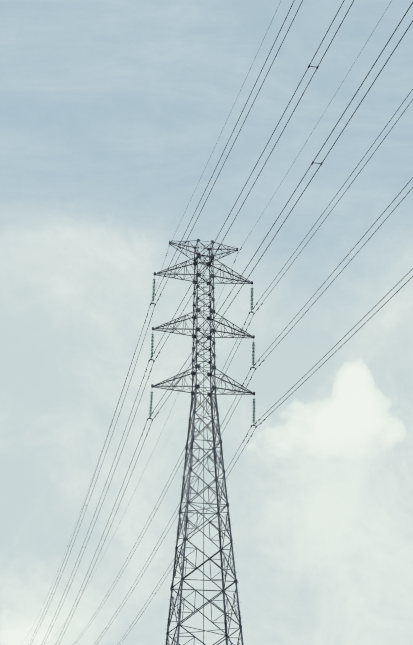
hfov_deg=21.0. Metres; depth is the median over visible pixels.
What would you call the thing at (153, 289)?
insulator string
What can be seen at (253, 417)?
insulator string
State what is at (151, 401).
insulator string
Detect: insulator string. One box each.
[147,391,152,420]
[148,333,154,362]
[150,275,155,305]
[249,288,254,314]
[250,338,255,369]
[250,399,256,427]
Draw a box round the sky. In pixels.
[0,0,412,644]
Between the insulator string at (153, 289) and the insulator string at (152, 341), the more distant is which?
the insulator string at (153, 289)
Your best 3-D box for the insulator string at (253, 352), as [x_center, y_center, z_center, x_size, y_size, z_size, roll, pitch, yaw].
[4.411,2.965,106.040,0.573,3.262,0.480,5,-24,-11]
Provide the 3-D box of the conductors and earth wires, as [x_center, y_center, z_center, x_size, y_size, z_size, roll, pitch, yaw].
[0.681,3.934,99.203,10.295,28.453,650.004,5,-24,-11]
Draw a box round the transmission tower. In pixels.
[151,239,254,644]
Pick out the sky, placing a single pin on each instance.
(113, 113)
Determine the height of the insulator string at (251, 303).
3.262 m
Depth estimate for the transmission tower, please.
101.48 m
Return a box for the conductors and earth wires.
[31,0,412,644]

